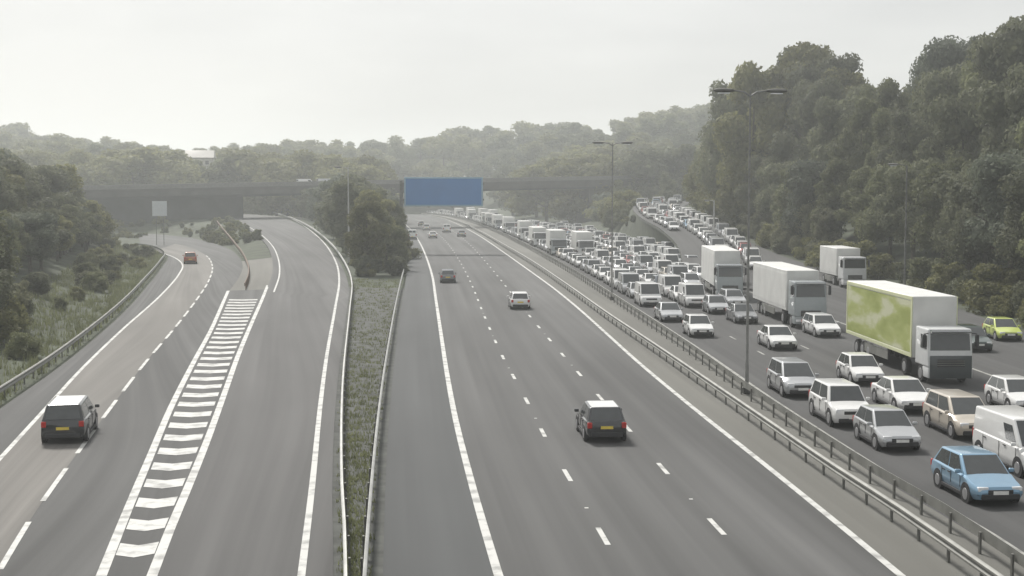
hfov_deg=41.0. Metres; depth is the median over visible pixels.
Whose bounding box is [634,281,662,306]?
panel van
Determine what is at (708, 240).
off road car
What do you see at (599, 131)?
woodland tree
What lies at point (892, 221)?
tree
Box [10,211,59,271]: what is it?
tree
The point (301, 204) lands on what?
woodland tree
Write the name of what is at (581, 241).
box lorry
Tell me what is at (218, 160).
woodland tree
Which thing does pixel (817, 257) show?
shrub
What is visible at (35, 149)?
woodland tree
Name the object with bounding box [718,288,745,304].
estate car
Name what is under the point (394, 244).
tree
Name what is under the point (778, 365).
side window
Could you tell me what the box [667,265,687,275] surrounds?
panel van
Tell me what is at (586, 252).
off road car
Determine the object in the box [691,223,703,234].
off road car
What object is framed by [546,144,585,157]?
woodland tree
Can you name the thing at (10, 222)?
tree
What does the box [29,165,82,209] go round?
tree
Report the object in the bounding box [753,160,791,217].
tree
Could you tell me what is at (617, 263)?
people carrier
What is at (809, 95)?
tree
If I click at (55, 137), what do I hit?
woodland tree
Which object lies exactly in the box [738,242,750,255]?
people carrier
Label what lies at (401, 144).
woodland tree
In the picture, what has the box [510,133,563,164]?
woodland tree
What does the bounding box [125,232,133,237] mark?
shrub
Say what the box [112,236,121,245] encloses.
shrub
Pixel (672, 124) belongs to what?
woodland tree
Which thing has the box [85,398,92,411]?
side window
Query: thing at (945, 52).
tree
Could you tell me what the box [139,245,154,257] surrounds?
shrub
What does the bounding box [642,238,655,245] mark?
panel van
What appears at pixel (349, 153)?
woodland tree
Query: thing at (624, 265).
hatchback car
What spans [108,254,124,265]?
shrub
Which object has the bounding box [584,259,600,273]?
off road car
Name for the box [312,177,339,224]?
woodland tree
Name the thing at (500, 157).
woodland tree
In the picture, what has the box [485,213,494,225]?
box lorry
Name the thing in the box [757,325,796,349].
saloon car
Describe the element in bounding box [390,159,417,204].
woodland tree
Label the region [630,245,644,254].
panel van
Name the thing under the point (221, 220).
shrub
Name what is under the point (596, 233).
panel van
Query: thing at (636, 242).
panel van
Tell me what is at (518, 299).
hatchback car
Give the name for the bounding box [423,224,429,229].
people carrier
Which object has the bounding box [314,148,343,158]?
woodland tree
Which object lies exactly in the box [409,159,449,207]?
woodland tree
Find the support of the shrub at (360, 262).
on the ground at (254, 249)
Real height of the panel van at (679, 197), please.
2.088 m
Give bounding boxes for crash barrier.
[0,243,164,397]
[214,217,249,289]
[278,213,352,575]
[360,269,403,575]
[421,213,1003,575]
[422,212,1023,575]
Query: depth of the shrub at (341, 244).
220.92 m
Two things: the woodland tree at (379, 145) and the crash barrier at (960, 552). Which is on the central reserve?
the crash barrier at (960, 552)
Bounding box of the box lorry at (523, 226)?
[517,220,531,239]
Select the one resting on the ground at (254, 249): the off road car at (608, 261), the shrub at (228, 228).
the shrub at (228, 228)
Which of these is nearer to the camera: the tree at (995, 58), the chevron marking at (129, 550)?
the chevron marking at (129, 550)
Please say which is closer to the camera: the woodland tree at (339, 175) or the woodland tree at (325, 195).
the woodland tree at (325, 195)
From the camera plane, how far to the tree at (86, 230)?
184.64 m
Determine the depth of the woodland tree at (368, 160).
422.56 m
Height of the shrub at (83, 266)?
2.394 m
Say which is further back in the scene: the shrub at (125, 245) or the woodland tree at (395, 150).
the woodland tree at (395, 150)
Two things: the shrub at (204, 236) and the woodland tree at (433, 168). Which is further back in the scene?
the woodland tree at (433, 168)
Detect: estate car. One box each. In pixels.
[457,230,465,236]
[659,267,666,273]
[683,219,686,228]
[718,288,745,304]
[735,240,746,249]
[750,255,764,267]
[802,312,840,336]
[957,324,992,350]
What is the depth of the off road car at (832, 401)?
62.10 m
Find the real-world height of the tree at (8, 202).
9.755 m
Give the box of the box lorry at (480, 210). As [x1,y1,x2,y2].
[478,208,487,215]
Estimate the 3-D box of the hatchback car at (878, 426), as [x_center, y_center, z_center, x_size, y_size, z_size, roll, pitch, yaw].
[15.606,5.795,57.114,2.100,1.518,4.085,0,4,-3]
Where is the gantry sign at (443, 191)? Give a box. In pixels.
[399,177,483,209]
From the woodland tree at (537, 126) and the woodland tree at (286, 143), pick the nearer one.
the woodland tree at (286, 143)
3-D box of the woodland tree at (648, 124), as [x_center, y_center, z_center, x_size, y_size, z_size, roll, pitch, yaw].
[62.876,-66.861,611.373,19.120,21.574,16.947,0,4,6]
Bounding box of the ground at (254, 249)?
[0,175,1023,407]
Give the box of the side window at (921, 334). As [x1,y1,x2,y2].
[920,334,926,348]
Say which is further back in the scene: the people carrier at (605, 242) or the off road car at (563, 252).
the people carrier at (605, 242)
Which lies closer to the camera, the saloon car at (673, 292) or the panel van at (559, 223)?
the saloon car at (673, 292)
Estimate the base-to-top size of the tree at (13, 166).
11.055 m
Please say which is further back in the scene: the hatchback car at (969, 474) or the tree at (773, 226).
the tree at (773, 226)
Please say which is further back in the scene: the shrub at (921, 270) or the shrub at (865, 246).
the shrub at (865, 246)
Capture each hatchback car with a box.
[438,269,455,282]
[507,291,529,308]
[565,252,577,262]
[570,254,581,264]
[574,256,586,267]
[574,401,626,440]
[580,259,585,270]
[589,251,593,258]
[595,245,604,248]
[596,267,610,279]
[619,263,633,267]
[626,282,634,297]
[634,269,648,276]
[658,216,666,224]
[667,221,679,230]
[675,262,687,264]
[682,314,713,336]
[702,295,728,313]
[836,352,884,382]
[853,404,920,450]
[931,446,1022,503]
[982,317,1022,340]
[984,375,1023,406]
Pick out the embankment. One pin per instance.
(638, 227)
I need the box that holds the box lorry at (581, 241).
[571,231,595,254]
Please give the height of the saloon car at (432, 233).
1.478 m
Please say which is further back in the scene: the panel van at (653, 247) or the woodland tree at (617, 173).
the woodland tree at (617, 173)
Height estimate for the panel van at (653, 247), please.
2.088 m
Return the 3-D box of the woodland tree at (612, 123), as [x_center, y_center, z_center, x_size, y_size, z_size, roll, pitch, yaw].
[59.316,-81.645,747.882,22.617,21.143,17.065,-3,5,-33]
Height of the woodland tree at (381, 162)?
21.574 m
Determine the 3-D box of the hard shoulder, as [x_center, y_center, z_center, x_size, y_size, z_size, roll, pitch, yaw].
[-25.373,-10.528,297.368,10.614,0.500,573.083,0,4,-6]
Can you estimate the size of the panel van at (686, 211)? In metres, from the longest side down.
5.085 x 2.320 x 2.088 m
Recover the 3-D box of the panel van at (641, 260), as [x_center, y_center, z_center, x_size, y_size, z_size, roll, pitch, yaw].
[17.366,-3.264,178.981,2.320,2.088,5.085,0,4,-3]
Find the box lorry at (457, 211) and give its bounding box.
[454,208,464,216]
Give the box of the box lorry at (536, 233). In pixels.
[529,226,545,246]
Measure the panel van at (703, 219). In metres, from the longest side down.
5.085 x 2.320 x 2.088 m
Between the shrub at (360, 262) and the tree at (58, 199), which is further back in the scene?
the tree at (58, 199)
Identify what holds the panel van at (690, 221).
on the joining road at (1006, 354)
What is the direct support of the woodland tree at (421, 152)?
on the ground at (254, 249)
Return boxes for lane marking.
[0,217,726,568]
[441,215,1023,553]
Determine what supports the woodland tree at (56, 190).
on the ground at (254, 249)
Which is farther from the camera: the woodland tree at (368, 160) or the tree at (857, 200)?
the woodland tree at (368, 160)
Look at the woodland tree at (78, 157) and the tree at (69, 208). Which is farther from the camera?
the woodland tree at (78, 157)
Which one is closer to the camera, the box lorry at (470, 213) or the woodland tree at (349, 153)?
the box lorry at (470, 213)
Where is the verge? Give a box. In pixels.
[332,287,403,575]
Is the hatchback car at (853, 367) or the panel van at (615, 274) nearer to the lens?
the hatchback car at (853, 367)
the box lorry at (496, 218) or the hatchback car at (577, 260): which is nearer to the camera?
the hatchback car at (577, 260)
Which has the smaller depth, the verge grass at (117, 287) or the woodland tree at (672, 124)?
the verge grass at (117, 287)
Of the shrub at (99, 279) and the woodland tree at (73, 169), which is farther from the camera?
the woodland tree at (73, 169)
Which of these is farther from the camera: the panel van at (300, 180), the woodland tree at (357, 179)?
the panel van at (300, 180)
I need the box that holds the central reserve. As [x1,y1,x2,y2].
[430,214,1023,575]
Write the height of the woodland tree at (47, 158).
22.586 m
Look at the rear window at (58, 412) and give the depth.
57.13 m
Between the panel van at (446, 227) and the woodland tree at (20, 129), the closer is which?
the panel van at (446, 227)
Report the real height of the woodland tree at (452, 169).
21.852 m
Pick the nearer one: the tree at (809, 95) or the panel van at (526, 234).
the tree at (809, 95)
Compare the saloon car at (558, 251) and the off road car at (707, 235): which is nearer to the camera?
the off road car at (707, 235)
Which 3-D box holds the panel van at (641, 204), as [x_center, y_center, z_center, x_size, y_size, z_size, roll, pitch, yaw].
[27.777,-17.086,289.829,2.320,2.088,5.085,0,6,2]
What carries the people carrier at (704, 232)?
on the joining road at (1006, 354)
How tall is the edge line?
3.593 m
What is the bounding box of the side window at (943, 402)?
[938,395,948,410]
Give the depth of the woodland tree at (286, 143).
673.74 m
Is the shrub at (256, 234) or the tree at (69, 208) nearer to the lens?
the tree at (69, 208)
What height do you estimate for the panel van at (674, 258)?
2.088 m
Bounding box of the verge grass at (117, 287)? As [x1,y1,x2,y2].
[0,244,402,575]
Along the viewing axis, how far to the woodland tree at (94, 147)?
539.70 m
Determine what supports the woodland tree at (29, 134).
on the ground at (254, 249)
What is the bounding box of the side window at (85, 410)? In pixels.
[81,401,88,417]
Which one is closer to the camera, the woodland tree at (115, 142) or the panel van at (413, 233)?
the panel van at (413, 233)
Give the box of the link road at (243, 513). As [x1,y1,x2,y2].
[158,214,348,575]
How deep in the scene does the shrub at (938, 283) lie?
135.58 m
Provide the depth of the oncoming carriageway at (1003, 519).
75.41 m
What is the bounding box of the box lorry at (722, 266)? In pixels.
[701,245,746,294]
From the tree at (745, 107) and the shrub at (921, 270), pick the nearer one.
the shrub at (921, 270)
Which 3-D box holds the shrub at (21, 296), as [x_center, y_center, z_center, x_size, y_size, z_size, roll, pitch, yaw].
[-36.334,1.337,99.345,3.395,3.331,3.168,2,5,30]
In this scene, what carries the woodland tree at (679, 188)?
on the ground at (254, 249)
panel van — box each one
[296,179,311,181]
[408,229,416,238]
[442,224,450,231]
[523,231,528,241]
[547,224,555,228]
[555,222,563,225]
[573,226,582,230]
[585,225,593,228]
[592,231,602,235]
[593,249,609,259]
[609,268,629,288]
[613,240,625,248]
[614,236,626,240]
[617,272,639,293]
[630,239,643,244]
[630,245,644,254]
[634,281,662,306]
[635,198,644,207]
[635,254,652,268]
[638,202,648,211]
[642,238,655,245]
[645,207,657,218]
[649,244,664,251]
[652,259,671,274]
[657,204,668,213]
[657,246,671,255]
[658,274,681,296]
[660,254,680,264]
[661,241,673,246]
[663,248,679,253]
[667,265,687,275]
[668,199,676,208]
[668,210,679,217]
[672,212,684,221]
[674,195,681,202]
[677,282,707,307]
[680,207,691,211]
[684,209,695,215]
[687,218,699,231]
[688,211,700,217]
[694,213,706,219]
[700,215,712,226]
[705,217,718,229]
[710,237,723,244]
[715,222,728,235]
[723,227,739,241]
[743,247,761,264]
[972,405,1023,477]
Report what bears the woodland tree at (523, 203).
on the ground at (254, 249)
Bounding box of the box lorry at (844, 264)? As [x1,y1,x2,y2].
[820,245,869,286]
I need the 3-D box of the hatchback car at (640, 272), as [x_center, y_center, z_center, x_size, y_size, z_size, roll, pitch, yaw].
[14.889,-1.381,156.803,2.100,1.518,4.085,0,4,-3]
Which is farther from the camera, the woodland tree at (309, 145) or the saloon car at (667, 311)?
the woodland tree at (309, 145)
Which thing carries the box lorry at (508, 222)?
on the oncoming carriageway at (1003, 519)
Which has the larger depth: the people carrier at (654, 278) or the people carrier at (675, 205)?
the people carrier at (675, 205)
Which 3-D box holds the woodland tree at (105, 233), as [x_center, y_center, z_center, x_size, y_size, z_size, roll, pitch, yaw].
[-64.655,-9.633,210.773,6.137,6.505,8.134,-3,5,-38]
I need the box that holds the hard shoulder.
[383,226,493,575]
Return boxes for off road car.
[540,240,545,249]
[560,248,573,260]
[582,248,594,257]
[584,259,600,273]
[593,237,602,243]
[598,238,608,244]
[601,234,610,238]
[605,247,617,254]
[605,256,619,266]
[624,246,629,252]
[678,216,688,225]
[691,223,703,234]
[704,233,716,244]
[707,236,718,244]
[732,236,745,248]
[809,378,869,425]
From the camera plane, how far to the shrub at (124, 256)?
192.96 m
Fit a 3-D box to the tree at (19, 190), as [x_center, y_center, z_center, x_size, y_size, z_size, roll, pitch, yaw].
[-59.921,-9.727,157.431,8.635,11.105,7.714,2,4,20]
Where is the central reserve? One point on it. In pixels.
(899, 546)
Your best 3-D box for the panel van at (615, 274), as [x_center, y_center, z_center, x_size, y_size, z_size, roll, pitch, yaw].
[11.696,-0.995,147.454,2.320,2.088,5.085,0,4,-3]
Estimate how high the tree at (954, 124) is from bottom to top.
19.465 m
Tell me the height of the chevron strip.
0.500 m
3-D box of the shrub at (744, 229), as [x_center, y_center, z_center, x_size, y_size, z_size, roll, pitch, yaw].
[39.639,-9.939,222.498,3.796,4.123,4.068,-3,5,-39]
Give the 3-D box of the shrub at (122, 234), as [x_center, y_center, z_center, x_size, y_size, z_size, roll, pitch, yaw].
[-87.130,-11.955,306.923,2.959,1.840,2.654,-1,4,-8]
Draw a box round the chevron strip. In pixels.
[107,289,264,575]
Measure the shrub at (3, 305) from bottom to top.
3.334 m
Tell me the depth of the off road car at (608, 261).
180.87 m
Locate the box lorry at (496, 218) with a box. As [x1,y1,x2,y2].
[492,214,503,228]
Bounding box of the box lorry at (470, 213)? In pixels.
[466,209,477,219]
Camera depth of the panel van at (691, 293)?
123.48 m
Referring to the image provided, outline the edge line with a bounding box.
[0,212,905,575]
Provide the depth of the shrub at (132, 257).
190.54 m
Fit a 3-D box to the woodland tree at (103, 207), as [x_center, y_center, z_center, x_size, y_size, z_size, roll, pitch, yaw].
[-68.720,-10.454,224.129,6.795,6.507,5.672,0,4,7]
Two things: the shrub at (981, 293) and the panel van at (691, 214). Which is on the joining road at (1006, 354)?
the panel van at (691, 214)
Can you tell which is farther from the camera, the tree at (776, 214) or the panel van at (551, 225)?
the panel van at (551, 225)
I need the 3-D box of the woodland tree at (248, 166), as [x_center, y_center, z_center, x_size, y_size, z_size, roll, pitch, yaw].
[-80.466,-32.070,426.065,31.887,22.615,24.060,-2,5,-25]
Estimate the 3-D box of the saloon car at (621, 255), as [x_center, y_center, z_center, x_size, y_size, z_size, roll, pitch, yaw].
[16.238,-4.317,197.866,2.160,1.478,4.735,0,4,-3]
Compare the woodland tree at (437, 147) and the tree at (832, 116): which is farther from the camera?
the woodland tree at (437, 147)
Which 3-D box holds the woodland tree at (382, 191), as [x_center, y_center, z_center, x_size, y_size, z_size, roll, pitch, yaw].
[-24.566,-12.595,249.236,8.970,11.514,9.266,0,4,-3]
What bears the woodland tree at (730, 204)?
on the ground at (254, 249)
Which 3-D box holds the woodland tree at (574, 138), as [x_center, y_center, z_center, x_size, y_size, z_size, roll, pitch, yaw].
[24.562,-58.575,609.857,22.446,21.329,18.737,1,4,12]
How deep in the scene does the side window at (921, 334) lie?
75.21 m
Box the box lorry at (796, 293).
[753,262,830,326]
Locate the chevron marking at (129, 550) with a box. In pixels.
[116,299,256,556]
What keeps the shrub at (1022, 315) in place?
on the ground at (254, 249)
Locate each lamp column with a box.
[334,166,349,264]
[592,141,632,299]
[704,199,714,232]
[713,88,786,393]
[888,163,907,284]
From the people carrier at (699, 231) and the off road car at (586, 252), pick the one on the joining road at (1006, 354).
the people carrier at (699, 231)
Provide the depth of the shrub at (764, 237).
203.16 m
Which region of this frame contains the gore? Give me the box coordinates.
[230,258,272,290]
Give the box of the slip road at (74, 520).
[0,234,242,575]
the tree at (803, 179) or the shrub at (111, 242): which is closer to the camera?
the tree at (803, 179)
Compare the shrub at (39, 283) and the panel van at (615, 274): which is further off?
the panel van at (615, 274)
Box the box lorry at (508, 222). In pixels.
[502,217,516,232]
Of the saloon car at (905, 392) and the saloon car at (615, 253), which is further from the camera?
the saloon car at (615, 253)
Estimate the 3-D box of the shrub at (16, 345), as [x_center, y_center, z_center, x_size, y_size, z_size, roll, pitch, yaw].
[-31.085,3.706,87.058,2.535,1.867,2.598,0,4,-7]
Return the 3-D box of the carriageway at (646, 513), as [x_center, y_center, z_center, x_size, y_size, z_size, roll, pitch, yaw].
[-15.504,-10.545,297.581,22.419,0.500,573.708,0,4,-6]
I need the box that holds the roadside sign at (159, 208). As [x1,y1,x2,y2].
[152,201,166,244]
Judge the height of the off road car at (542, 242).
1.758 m
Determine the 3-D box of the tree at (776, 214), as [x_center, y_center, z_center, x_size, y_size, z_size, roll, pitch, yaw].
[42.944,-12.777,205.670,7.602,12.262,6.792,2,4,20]
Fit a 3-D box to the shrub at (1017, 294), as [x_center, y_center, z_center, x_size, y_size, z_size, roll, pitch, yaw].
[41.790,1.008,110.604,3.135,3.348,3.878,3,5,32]
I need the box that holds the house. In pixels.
[185,150,215,168]
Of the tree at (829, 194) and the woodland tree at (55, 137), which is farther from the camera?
the woodland tree at (55, 137)
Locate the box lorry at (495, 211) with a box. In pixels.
[488,209,497,213]
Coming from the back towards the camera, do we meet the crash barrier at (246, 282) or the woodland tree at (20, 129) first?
the woodland tree at (20, 129)
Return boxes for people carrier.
[41,395,99,442]
[182,251,197,263]
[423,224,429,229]
[602,240,610,246]
[613,259,626,267]
[630,255,635,265]
[646,252,658,258]
[651,275,658,282]
[662,217,673,227]
[672,204,680,209]
[680,272,701,283]
[684,255,697,257]
[684,263,699,271]
[691,266,701,277]
[696,227,708,237]
[701,230,712,241]
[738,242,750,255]
[767,357,818,396]
[922,389,984,438]
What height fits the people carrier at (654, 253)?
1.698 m
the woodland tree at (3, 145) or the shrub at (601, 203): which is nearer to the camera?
the shrub at (601, 203)
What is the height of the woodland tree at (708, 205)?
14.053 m
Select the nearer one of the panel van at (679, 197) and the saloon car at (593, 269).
the saloon car at (593, 269)
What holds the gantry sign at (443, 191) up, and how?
on the ground at (254, 249)
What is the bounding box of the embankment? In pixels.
[581,208,681,260]
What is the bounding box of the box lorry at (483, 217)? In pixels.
[481,212,490,223]
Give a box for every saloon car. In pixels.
[428,231,437,237]
[556,248,561,257]
[590,264,605,276]
[600,256,606,264]
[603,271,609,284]
[610,251,623,255]
[618,246,624,251]
[618,253,629,258]
[623,255,630,262]
[627,266,640,271]
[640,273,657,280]
[643,262,652,272]
[653,214,662,222]
[654,302,683,321]
[668,285,677,301]
[725,303,757,323]
[728,235,739,245]
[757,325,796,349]
[871,376,929,409]
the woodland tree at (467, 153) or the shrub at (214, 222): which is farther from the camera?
the woodland tree at (467, 153)
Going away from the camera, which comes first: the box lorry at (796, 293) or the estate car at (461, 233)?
the box lorry at (796, 293)
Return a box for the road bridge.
[81,175,658,223]
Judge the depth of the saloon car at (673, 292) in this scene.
130.33 m
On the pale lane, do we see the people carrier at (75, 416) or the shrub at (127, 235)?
the people carrier at (75, 416)
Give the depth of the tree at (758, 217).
217.19 m
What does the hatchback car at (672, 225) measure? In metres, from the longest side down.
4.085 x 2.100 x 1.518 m
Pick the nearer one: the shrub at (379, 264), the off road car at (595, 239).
the shrub at (379, 264)
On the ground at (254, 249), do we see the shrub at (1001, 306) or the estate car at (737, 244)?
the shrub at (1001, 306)
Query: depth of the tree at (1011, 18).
174.39 m
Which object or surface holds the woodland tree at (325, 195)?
on the ground at (254, 249)
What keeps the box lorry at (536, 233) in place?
on the oncoming carriageway at (1003, 519)
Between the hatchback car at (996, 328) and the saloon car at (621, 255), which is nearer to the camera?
the hatchback car at (996, 328)
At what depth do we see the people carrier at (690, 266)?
164.31 m
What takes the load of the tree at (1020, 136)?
on the ground at (254, 249)
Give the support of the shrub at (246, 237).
on the ground at (254, 249)
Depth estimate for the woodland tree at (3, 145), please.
535.68 m
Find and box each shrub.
[0,296,17,319]
[0,307,21,343]
[2,331,43,359]
[5,295,31,330]
[8,283,33,327]
[11,279,32,299]
[21,271,52,294]
[24,293,36,315]
[51,297,68,310]
[67,286,86,301]
[72,252,97,267]
[73,261,96,276]
[74,271,89,285]
[79,271,109,291]
[85,247,107,264]
[97,253,121,271]
[98,238,115,247]
[100,244,114,253]
[101,271,112,287]
[104,270,116,280]
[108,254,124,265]
[111,270,122,278]
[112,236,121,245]
[116,228,129,234]
[116,231,129,236]
[119,252,129,262]
[122,243,129,249]
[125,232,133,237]
[128,255,138,261]
[128,257,147,268]
[129,243,138,247]
[130,246,141,256]
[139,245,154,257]
[151,216,168,224]
[160,226,168,232]
[182,227,192,234]
[201,230,212,240]
[206,224,214,231]
[207,231,223,242]
[211,218,219,224]
[214,217,224,222]
[218,238,227,245]
[219,222,234,229]
[224,216,233,222]
[224,223,238,232]
[226,230,237,236]
[226,236,239,244]
[234,220,242,226]
[236,232,245,239]
[240,224,250,229]
[241,233,252,242]
[251,229,263,239]
[333,235,342,244]
[340,240,344,249]
[343,246,351,258]
[352,255,377,276]
[355,262,376,276]
[374,257,382,272]
[383,256,410,275]
[406,240,423,258]
[582,200,603,218]
[589,208,601,221]
[598,200,606,217]
[599,203,613,220]
[601,208,615,228]
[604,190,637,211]
[613,208,629,224]
[630,215,635,222]
[716,210,731,226]
[735,213,747,235]
[741,216,754,238]
[754,222,778,247]
[754,224,762,239]
[756,221,769,239]
[770,237,789,253]
[791,237,814,259]
[803,242,831,267]
[810,238,847,268]
[841,240,889,264]
[841,241,872,256]
[866,253,897,278]
[893,259,911,282]
[902,257,952,289]
[907,256,933,281]
[924,262,976,293]
[944,278,958,300]
[950,270,986,301]
[955,262,1013,308]
[961,263,1023,314]
[984,285,1016,317]
[1010,281,1023,313]
[1015,299,1023,326]
[1019,309,1023,328]
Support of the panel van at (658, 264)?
on the oncoming carriageway at (1003, 519)
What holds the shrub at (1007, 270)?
on the ground at (254, 249)
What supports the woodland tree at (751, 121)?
on the ground at (254, 249)
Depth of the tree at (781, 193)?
195.70 m
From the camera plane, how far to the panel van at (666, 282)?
135.62 m
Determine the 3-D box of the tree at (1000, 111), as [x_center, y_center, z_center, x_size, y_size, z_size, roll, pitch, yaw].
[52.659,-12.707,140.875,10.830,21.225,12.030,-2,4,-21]
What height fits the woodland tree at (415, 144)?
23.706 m
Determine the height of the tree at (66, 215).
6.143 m
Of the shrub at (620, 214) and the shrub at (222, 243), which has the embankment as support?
the shrub at (620, 214)
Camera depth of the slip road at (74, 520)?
60.40 m
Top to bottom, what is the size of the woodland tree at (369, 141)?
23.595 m
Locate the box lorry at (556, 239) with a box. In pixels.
[546,229,568,255]
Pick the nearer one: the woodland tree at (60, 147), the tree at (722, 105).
the tree at (722, 105)
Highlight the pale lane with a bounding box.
[0,244,211,562]
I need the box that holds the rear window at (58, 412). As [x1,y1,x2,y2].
[45,406,80,419]
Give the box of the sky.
[0,0,1023,169]
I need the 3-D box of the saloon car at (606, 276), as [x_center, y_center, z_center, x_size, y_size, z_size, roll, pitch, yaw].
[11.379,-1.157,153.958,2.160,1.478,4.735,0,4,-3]
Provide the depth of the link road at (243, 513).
58.23 m
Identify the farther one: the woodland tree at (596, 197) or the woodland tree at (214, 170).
the woodland tree at (214, 170)
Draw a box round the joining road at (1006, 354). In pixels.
[633,201,1023,375]
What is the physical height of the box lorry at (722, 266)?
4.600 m
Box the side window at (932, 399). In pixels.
[926,391,937,406]
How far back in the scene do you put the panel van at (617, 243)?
227.46 m
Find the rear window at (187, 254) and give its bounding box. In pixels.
[185,253,194,256]
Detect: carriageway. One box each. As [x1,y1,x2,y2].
[405,214,896,575]
[431,214,1023,552]
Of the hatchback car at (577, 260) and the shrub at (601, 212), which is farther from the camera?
the shrub at (601, 212)
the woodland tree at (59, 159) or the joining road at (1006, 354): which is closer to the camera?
the joining road at (1006, 354)
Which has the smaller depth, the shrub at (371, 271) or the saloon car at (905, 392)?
the saloon car at (905, 392)
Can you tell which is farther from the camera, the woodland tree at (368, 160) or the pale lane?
the woodland tree at (368, 160)
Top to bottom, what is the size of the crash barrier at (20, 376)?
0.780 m
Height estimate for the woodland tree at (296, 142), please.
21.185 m
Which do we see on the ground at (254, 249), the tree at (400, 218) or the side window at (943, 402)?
the tree at (400, 218)
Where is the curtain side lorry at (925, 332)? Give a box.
[846,280,978,381]
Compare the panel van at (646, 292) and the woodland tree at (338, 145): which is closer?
the panel van at (646, 292)
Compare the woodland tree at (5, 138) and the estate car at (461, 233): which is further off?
the woodland tree at (5, 138)
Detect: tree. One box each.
[0,122,31,136]
[0,131,31,148]
[0,142,7,147]
[0,157,47,208]
[0,166,28,213]
[0,169,19,214]
[0,209,23,255]
[0,215,19,260]
[0,215,22,273]
[0,234,17,304]
[0,244,5,256]
[3,148,29,169]
[3,167,27,207]
[6,148,32,152]
[8,133,30,141]
[8,139,46,151]
[8,216,32,271]
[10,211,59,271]
[15,150,42,168]
[17,207,72,269]
[20,131,38,139]
[24,171,58,211]
[25,147,40,152]
[27,170,68,193]
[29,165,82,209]
[30,135,51,142]
[31,150,55,166]
[32,133,71,146]
[39,189,65,210]
[44,140,89,155]
[45,152,91,165]
[52,163,103,224]
[53,215,75,261]
[54,211,75,257]
[57,204,80,255]
[59,148,128,185]
[59,207,91,251]
[65,137,100,150]
[66,212,84,252]
[70,185,85,203]
[77,178,87,203]
[77,212,101,251]
[78,137,97,143]
[79,146,164,185]
[80,200,106,244]
[81,143,102,153]
[81,204,118,241]
[81,206,93,247]
[84,212,103,250]
[86,143,115,150]
[88,148,139,180]
[88,209,110,244]
[90,136,116,146]
[94,142,138,155]
[98,204,113,236]
[110,139,120,144]
[130,151,165,183]
[132,144,165,151]
[134,150,208,184]
[158,145,172,152]
[188,159,216,182]
[205,155,251,182]
[208,159,238,182]
[214,147,239,153]
[215,150,229,159]
[223,149,285,213]
[226,143,242,149]
[236,152,287,215]
[242,145,254,149]
[243,149,316,216]
[250,146,269,154]
[258,143,282,153]
[275,140,301,146]
[279,139,297,149]
[282,153,348,218]
[289,195,306,217]
[292,139,327,153]
[296,188,312,220]
[305,153,403,196]
[305,187,319,219]
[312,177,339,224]
[313,182,336,238]
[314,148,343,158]
[317,142,344,153]
[319,179,370,240]
[328,139,362,158]
[330,172,352,179]
[332,173,376,200]
[342,148,356,158]
[343,141,357,151]
[343,200,389,258]
[346,189,395,237]
[354,154,400,179]
[357,139,377,154]
[360,141,388,158]
[363,148,396,169]
[370,183,390,197]
[375,159,395,179]
[375,187,398,217]
[376,212,407,265]
[382,140,415,165]
[386,135,410,158]
[387,195,405,226]
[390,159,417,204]
[390,199,409,241]
[393,225,408,259]
[403,138,423,162]
[405,138,440,165]
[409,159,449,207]
[410,128,458,163]
[416,136,471,175]
[436,126,486,167]
[443,161,463,207]
[451,134,486,174]
[464,157,494,191]
[467,126,493,141]
[478,134,516,161]
[483,127,513,142]
[485,120,539,163]
[489,148,527,177]
[494,157,547,217]
[504,156,575,221]
[510,132,538,151]
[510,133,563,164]
[528,123,547,136]
[533,121,570,132]
[536,127,559,154]
[539,154,613,222]
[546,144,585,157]
[548,133,584,153]
[558,122,587,143]
[578,131,605,147]
[579,124,594,133]
[579,140,615,153]
[589,192,610,221]
[592,129,610,140]
[592,145,621,157]
[593,153,622,193]
[606,155,627,192]
[608,119,622,133]
[608,126,635,149]
[609,136,644,154]
[614,121,635,132]
[614,147,682,199]
[615,142,655,156]
[622,132,673,151]
[624,117,637,125]
[634,111,669,133]
[634,114,665,142]
[636,109,668,135]
[652,114,689,142]
[652,171,677,200]
[657,148,688,200]
[664,105,695,132]
[668,143,697,193]
[676,183,684,200]
[680,143,701,172]
[681,149,700,202]
[681,154,709,209]
[684,102,714,132]
[690,110,711,135]
[692,79,743,193]
[692,167,707,208]
[697,183,718,216]
[711,60,792,186]
[712,156,762,218]
[733,155,784,212]
[734,45,797,121]
[744,89,790,129]
[750,192,774,236]
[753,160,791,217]
[758,92,801,156]
[766,41,834,92]
[767,76,844,163]
[769,160,805,220]
[769,196,792,245]
[771,97,805,158]
[771,162,790,223]
[771,193,777,230]
[779,158,838,236]
[780,52,863,139]
[780,212,801,242]
[788,200,818,249]
[804,207,842,255]
[806,95,869,225]
[809,156,859,237]
[821,66,870,102]
[826,96,880,236]
[833,165,888,243]
[844,83,877,119]
[852,160,911,264]
[854,83,908,149]
[862,106,892,194]
[868,156,943,259]
[872,77,911,139]
[872,109,948,197]
[894,84,912,113]
[907,54,926,115]
[908,66,949,157]
[908,156,966,258]
[910,61,967,161]
[912,83,991,175]
[915,35,978,117]
[929,158,975,271]
[942,178,1014,266]
[943,42,980,160]
[962,149,1023,270]
[966,20,1023,139]
[968,62,1023,160]
[990,15,1023,38]
[991,168,1023,270]
[1014,117,1023,149]
[1015,212,1023,257]
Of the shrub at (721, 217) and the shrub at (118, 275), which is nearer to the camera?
the shrub at (118, 275)
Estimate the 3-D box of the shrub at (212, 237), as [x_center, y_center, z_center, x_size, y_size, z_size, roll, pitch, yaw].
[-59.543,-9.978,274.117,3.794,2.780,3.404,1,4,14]
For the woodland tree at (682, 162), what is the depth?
413.57 m

